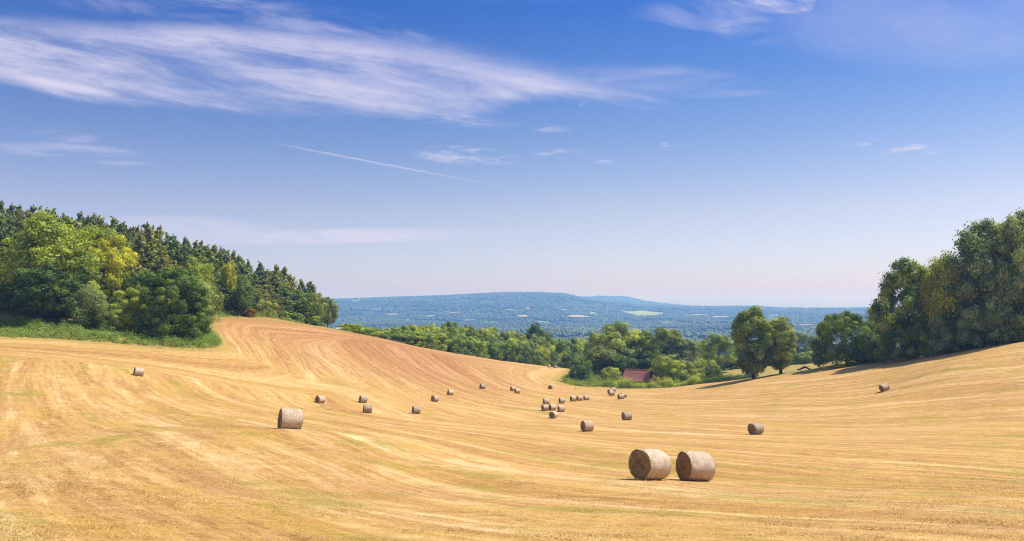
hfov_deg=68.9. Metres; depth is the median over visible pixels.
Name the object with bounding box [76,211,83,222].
pine tree
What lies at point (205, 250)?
pine tree
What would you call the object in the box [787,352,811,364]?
hedge bush
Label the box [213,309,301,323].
bracken
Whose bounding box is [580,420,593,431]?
hay bale
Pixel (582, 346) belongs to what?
green tree
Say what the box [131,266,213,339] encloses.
domed tree
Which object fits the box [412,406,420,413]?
hay bale
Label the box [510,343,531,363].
hedgerow tree
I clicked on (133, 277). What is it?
dark tree
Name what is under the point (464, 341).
hedgerow tree
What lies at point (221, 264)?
pine tree
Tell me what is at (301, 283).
pine tree
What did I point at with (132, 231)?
pine tree
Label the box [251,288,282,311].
pine tree
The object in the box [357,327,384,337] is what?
hedgerow tree
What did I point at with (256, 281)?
pine tree
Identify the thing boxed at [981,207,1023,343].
tall tree
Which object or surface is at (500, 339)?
hedgerow tree
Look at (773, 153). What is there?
sky
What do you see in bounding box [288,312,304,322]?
shrub
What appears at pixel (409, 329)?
hedgerow tree
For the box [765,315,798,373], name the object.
field tree
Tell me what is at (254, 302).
pine tree
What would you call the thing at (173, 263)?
pine tree
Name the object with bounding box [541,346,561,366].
hedgerow tree
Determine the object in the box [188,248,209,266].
pine tree
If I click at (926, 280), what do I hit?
birch
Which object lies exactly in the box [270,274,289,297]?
pine tree
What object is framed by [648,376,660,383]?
bush
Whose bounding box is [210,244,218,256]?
pine tree
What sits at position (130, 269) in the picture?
tree
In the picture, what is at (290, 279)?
pine tree
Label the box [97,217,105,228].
pine tree
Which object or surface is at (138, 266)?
pine tree
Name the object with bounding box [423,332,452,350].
hedgerow tree
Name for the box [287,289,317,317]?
green tree
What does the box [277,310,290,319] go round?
shrub
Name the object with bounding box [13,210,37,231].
pine tree
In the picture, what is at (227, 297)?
pine tree
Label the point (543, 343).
hedgerow tree
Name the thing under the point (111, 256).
yellow tree
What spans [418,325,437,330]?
hedgerow tree
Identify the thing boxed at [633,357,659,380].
bush
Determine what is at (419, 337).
hedgerow tree
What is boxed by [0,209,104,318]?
ash tree
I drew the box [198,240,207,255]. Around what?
pine tree
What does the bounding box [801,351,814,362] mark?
hedge bush
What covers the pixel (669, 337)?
olive tree
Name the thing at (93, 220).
pine tree
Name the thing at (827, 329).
oak tree
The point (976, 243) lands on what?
ash tree
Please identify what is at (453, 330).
hedgerow tree
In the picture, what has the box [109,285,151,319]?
green tree
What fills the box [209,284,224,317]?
dark tree
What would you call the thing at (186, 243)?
pine tree
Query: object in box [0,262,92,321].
dark tree
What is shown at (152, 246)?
pine tree
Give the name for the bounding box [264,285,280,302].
pine tree
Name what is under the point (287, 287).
pine tree
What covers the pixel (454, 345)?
hedgerow tree
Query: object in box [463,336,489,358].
hedgerow tree
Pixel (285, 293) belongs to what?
pine tree
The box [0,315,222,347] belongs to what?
bracken
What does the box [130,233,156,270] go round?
pine tree
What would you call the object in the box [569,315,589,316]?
meadow
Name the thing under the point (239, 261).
pine tree
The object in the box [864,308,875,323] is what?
young tree
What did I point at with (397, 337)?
hedgerow tree
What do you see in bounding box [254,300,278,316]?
shrub
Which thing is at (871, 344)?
bush
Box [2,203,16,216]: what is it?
pine tree
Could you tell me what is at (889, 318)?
tall tree
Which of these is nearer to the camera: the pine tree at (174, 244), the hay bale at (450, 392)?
the hay bale at (450, 392)
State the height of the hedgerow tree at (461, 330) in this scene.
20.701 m
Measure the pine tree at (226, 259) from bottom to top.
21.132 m
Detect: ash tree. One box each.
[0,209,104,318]
[939,217,1023,346]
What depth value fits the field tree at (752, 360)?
199.22 m
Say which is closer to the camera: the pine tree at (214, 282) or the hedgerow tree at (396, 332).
the pine tree at (214, 282)
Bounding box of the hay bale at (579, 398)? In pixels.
[576,396,582,400]
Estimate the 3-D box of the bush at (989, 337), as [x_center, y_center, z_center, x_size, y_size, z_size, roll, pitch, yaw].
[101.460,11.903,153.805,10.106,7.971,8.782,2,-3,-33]
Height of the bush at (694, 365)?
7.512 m
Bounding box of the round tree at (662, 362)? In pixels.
[648,354,685,380]
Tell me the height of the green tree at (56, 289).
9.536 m
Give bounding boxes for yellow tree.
[85,233,139,307]
[217,263,237,311]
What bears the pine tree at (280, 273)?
on the field
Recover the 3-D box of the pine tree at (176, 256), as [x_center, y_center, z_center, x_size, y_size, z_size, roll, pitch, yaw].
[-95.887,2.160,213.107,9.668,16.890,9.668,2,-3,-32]
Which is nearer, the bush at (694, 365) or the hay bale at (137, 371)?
the hay bale at (137, 371)
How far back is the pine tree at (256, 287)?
235.82 m
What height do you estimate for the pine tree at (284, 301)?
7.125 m
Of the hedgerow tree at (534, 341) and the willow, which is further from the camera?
the hedgerow tree at (534, 341)
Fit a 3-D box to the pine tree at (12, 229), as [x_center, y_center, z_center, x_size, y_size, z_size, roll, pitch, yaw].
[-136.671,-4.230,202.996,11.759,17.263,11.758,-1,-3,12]
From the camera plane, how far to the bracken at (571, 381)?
245.54 m
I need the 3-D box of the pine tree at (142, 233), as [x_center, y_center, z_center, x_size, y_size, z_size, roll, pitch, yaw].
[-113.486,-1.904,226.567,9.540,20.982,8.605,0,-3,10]
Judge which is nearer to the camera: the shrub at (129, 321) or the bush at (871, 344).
the shrub at (129, 321)
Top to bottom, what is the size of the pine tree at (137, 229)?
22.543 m
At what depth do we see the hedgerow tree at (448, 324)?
301.57 m
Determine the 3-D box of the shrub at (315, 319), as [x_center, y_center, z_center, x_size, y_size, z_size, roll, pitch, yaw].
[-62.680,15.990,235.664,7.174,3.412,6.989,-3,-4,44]
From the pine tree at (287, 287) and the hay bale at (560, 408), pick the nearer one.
the hay bale at (560, 408)
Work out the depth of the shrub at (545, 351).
322.53 m
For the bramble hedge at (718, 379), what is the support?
on the field
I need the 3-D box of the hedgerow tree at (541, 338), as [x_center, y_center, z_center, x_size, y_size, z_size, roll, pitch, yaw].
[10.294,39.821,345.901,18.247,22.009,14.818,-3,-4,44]
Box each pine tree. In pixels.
[0,201,8,217]
[0,219,8,245]
[0,223,20,243]
[0,235,16,261]
[0,256,8,308]
[0,275,22,312]
[1,214,18,238]
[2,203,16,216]
[3,242,20,257]
[11,209,21,225]
[12,204,23,214]
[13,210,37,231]
[14,221,26,239]
[29,204,36,213]
[44,217,92,312]
[51,208,57,219]
[59,260,73,316]
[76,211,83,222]
[82,214,97,231]
[82,215,89,226]
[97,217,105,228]
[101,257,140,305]
[105,216,127,235]
[116,221,133,248]
[125,262,145,282]
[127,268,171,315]
[128,226,137,246]
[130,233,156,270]
[131,231,146,251]
[134,225,144,238]
[136,250,160,273]
[141,222,150,238]
[143,226,158,256]
[144,240,164,270]
[150,246,177,269]
[150,257,174,273]
[153,229,163,255]
[156,225,165,254]
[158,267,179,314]
[161,234,184,259]
[162,240,170,260]
[163,232,170,242]
[167,260,180,267]
[170,249,184,266]
[175,237,195,260]
[176,250,189,267]
[188,240,204,257]
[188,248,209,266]
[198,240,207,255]
[201,244,213,259]
[204,249,222,279]
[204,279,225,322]
[207,273,224,313]
[209,263,220,285]
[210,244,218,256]
[215,246,226,259]
[215,254,237,276]
[215,281,237,311]
[216,261,231,277]
[230,250,236,265]
[232,270,248,310]
[233,254,248,270]
[239,265,253,284]
[246,259,252,278]
[247,286,263,308]
[250,261,270,284]
[251,273,261,285]
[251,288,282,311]
[253,285,279,300]
[257,278,274,292]
[260,269,275,289]
[263,298,286,308]
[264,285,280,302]
[270,264,286,282]
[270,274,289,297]
[271,266,288,292]
[273,289,292,305]
[275,297,296,315]
[280,266,292,283]
[281,283,295,300]
[285,274,298,292]
[291,304,316,319]
[297,279,304,296]
[302,281,318,309]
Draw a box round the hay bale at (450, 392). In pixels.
[447,390,453,394]
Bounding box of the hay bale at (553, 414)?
[549,411,557,417]
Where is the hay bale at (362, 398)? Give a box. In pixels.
[359,395,367,402]
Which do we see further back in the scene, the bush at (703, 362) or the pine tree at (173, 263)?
the bush at (703, 362)
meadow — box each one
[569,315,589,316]
[623,310,662,315]
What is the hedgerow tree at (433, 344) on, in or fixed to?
on the field
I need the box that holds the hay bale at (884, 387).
[879,383,889,391]
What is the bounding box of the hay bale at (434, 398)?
[431,395,438,401]
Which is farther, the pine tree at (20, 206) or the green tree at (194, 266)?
the pine tree at (20, 206)
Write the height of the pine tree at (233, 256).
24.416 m
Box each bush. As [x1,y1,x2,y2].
[565,357,592,380]
[576,355,601,377]
[600,366,621,381]
[615,356,644,380]
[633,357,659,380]
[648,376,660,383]
[672,370,689,382]
[682,360,705,377]
[685,368,700,378]
[697,358,716,378]
[704,364,721,378]
[720,360,737,369]
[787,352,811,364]
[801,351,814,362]
[848,331,882,362]
[877,328,919,362]
[918,330,946,356]
[927,316,974,355]
[954,304,1002,347]
[982,310,1022,343]
[995,312,1023,341]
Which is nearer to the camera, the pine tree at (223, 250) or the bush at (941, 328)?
the bush at (941, 328)
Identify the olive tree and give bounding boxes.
[584,343,620,376]
[641,327,688,367]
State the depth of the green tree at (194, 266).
178.24 m
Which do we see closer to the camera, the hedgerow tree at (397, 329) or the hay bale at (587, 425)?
the hay bale at (587, 425)
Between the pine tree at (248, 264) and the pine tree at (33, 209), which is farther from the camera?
the pine tree at (248, 264)
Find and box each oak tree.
[515,323,555,345]
[810,311,879,368]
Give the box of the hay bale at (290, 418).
[277,408,302,428]
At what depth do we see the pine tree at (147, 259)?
186.01 m
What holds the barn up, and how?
on the field
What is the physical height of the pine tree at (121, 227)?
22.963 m
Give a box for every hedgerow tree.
[337,323,364,333]
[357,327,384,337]
[373,330,391,339]
[379,329,400,334]
[384,333,414,343]
[391,328,406,333]
[401,331,427,347]
[404,326,418,333]
[410,329,440,349]
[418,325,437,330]
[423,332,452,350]
[427,328,449,345]
[429,323,446,330]
[438,321,453,329]
[438,333,463,353]
[441,326,464,354]
[448,336,476,355]
[452,321,465,333]
[463,329,483,346]
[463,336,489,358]
[465,326,479,335]
[475,328,491,350]
[479,341,504,360]
[482,327,499,339]
[482,333,497,353]
[495,331,512,340]
[496,337,506,360]
[499,340,520,361]
[503,330,525,341]
[505,337,525,359]
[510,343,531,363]
[526,339,537,348]
[527,333,546,345]
[530,349,544,365]
[535,340,554,359]
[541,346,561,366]
[546,350,567,367]
[550,342,572,350]
[559,337,582,359]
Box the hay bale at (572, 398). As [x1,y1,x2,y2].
[570,396,575,400]
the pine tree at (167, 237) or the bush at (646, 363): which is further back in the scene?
the bush at (646, 363)
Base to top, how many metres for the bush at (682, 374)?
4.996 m
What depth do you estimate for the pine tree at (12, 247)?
179.43 m
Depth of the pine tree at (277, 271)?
261.74 m
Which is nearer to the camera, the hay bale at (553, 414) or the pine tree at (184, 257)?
the hay bale at (553, 414)
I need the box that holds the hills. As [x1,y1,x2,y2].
[334,294,868,368]
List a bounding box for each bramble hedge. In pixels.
[611,373,702,388]
[700,372,758,383]
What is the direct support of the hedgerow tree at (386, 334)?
on the field
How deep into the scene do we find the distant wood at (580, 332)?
1973.48 m
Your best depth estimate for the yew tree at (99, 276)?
157.02 m
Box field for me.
[0,305,1023,540]
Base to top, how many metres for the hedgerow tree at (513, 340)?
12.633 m
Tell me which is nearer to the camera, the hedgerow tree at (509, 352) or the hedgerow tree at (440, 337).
the hedgerow tree at (440, 337)
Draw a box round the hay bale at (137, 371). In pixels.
[133,367,144,375]
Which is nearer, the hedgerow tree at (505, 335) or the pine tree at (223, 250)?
the pine tree at (223, 250)
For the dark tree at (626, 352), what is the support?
on the field
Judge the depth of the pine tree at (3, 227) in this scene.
205.40 m
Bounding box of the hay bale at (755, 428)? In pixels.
[748,423,763,434]
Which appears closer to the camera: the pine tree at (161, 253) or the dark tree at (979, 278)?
the dark tree at (979, 278)
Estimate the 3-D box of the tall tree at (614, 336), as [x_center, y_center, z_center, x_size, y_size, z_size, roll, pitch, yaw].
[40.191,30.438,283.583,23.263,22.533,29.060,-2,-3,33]
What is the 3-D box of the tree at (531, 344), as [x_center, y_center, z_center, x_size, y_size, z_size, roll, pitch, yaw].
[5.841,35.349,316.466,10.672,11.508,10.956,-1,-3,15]
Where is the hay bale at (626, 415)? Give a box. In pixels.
[621,412,631,419]
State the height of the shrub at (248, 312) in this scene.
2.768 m
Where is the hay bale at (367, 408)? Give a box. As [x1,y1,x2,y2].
[363,404,371,412]
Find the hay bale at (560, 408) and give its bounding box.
[557,405,564,411]
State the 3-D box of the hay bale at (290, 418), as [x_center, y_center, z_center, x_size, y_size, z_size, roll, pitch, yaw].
[-13.853,9.351,46.651,1.523,1.563,1.497,8,-11,-27]
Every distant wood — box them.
[322,292,920,329]
[332,325,900,357]
[583,295,869,307]
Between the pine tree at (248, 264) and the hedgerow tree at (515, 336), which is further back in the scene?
the hedgerow tree at (515, 336)
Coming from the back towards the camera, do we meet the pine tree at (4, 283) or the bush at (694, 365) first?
the bush at (694, 365)
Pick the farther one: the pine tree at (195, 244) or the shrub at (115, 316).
the pine tree at (195, 244)
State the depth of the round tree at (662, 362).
248.97 m
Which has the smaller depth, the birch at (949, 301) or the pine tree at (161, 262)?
the birch at (949, 301)
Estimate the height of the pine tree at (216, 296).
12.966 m
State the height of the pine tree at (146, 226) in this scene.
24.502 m
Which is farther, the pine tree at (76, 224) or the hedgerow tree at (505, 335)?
the hedgerow tree at (505, 335)
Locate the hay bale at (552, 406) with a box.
[549,404,555,410]
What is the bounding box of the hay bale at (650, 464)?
[628,448,671,480]
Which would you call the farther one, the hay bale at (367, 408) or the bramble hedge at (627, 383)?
the bramble hedge at (627, 383)
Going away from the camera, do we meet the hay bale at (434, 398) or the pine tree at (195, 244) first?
the hay bale at (434, 398)
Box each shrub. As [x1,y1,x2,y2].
[87,302,123,327]
[94,309,126,331]
[116,317,143,331]
[241,308,257,316]
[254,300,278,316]
[272,306,279,316]
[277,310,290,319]
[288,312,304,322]
[304,316,321,325]
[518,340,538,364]
[537,345,549,365]
[559,353,579,367]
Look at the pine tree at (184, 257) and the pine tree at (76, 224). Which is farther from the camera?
the pine tree at (184, 257)
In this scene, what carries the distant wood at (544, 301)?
on the hills
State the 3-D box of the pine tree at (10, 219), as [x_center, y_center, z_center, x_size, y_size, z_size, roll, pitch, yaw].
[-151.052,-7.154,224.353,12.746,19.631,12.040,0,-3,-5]
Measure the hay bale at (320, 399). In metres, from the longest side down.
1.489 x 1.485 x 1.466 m
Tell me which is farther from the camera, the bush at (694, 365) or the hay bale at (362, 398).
the bush at (694, 365)
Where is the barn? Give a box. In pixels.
[622,368,652,384]
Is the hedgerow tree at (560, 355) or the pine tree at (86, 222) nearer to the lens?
the pine tree at (86, 222)
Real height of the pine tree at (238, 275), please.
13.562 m
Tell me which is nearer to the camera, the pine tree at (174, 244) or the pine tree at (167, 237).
the pine tree at (174, 244)
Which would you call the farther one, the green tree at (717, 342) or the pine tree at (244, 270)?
the green tree at (717, 342)
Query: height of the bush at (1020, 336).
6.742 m
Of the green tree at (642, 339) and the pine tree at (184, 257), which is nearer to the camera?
the pine tree at (184, 257)
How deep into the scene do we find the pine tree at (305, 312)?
233.81 m
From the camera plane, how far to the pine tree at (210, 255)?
228.68 m
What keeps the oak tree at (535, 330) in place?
on the field
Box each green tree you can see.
[41,279,105,322]
[84,227,135,267]
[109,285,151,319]
[185,256,214,302]
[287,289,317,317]
[306,292,327,319]
[318,296,338,327]
[577,337,588,354]
[583,339,594,356]
[628,329,665,367]
[666,339,703,372]
[698,333,737,369]
[792,332,814,358]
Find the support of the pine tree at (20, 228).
on the field
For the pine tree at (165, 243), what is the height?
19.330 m
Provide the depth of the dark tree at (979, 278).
165.70 m
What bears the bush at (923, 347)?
on the field
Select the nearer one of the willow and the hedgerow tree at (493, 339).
the willow
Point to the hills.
(372, 312)
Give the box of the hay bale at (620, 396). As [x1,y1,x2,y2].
[617,393,624,398]
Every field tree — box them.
[729,305,775,378]
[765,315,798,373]
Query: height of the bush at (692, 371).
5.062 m
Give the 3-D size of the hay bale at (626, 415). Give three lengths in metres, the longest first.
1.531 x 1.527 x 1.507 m
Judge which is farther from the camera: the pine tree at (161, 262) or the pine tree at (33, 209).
the pine tree at (33, 209)
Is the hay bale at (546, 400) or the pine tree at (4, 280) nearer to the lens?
the pine tree at (4, 280)
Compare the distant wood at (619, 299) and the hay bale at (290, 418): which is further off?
the distant wood at (619, 299)
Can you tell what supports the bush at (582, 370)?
on the field
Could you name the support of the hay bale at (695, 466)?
on the field
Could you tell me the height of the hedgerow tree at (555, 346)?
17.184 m
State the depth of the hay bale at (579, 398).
188.92 m
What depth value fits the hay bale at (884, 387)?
133.21 m
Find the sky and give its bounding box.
[0,0,1023,307]
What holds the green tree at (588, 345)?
on the field
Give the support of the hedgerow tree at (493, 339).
on the field
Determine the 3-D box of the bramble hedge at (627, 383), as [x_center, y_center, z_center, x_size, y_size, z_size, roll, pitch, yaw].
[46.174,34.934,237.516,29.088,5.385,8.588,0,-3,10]
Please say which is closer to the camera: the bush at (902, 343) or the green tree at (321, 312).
the bush at (902, 343)
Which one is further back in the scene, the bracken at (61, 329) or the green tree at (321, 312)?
the green tree at (321, 312)
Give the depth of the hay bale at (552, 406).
149.28 m
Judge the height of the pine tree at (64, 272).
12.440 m
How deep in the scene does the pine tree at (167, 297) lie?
163.88 m
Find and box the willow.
[64,284,111,327]
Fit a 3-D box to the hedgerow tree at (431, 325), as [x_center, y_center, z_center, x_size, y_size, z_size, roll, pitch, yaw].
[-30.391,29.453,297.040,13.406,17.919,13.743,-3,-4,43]
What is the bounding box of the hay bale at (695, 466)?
[675,450,715,480]
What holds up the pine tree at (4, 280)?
on the field
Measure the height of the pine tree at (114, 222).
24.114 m
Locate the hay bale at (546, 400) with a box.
[543,398,549,403]
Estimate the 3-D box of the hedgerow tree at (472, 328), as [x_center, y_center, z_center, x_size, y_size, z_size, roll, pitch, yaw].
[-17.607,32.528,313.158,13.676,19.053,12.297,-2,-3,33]
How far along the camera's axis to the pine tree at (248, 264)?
276.97 m
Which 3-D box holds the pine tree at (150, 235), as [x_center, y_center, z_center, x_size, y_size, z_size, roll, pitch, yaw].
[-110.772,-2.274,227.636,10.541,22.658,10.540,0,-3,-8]
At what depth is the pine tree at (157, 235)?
231.58 m
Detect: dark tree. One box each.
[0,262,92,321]
[123,269,155,311]
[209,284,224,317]
[556,339,579,358]
[603,348,628,370]
[972,270,1021,311]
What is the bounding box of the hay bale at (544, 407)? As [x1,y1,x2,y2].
[541,404,548,410]
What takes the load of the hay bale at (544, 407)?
on the field
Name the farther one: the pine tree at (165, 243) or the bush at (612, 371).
the bush at (612, 371)
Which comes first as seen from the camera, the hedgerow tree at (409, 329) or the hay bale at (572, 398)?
the hay bale at (572, 398)
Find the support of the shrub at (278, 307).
on the field
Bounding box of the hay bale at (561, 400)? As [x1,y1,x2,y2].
[558,398,564,402]
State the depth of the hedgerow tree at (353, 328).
245.63 m
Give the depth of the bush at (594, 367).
272.33 m
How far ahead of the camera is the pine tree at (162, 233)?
253.39 m
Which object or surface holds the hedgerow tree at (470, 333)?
on the field
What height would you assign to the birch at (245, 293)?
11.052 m
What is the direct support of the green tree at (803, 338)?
on the field
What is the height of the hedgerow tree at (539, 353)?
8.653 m
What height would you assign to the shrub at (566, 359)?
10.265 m
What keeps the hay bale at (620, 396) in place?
on the field
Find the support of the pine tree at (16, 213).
on the field
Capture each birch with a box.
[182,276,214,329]
[231,279,255,313]
[916,255,958,353]
[926,248,980,350]
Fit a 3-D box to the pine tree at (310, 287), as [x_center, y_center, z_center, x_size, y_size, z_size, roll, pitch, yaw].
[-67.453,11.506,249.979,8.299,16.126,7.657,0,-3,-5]
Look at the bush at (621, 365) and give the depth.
264.36 m
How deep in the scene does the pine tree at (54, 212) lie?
248.46 m
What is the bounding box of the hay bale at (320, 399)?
[315,395,325,402]
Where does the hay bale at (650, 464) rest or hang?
on the field
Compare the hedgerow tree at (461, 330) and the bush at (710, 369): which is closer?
the bush at (710, 369)
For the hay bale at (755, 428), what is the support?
on the field
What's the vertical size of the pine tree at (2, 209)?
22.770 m
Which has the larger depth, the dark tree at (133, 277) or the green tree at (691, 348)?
the green tree at (691, 348)
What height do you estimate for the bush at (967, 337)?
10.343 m
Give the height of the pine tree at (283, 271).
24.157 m
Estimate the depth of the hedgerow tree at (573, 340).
359.29 m
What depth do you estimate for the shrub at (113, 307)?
145.79 m
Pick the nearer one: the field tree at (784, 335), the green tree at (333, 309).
the field tree at (784, 335)
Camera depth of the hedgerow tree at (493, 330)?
322.02 m
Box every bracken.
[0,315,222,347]
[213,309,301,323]
[562,372,617,386]
[586,372,621,386]
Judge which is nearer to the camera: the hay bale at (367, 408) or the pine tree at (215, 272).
the hay bale at (367, 408)
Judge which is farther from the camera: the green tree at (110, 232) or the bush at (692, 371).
the bush at (692, 371)
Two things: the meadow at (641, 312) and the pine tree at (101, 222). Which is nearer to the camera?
the pine tree at (101, 222)
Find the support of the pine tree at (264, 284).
on the field
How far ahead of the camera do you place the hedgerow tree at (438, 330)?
282.63 m
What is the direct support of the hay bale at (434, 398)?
on the field
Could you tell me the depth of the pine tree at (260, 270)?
259.12 m
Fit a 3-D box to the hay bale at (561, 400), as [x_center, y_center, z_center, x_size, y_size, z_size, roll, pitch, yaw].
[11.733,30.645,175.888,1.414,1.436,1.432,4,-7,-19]
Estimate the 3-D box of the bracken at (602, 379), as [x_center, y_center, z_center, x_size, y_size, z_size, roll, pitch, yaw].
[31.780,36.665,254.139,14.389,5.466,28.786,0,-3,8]
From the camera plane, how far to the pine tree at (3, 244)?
182.00 m
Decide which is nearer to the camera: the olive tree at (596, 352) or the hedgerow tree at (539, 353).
the olive tree at (596, 352)
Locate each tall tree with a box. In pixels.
[585,321,648,367]
[867,256,933,360]
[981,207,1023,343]
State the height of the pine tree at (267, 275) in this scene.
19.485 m
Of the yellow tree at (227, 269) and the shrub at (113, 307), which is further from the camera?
the yellow tree at (227, 269)
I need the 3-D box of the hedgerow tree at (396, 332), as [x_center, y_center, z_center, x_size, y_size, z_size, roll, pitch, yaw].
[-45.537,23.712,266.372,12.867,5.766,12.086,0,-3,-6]
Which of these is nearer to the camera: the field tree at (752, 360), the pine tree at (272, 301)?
the field tree at (752, 360)
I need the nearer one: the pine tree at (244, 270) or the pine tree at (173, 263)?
the pine tree at (173, 263)
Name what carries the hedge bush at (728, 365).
on the field
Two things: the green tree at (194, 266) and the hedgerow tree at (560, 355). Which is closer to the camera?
the green tree at (194, 266)
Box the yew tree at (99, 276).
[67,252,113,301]
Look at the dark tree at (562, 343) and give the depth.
332.53 m

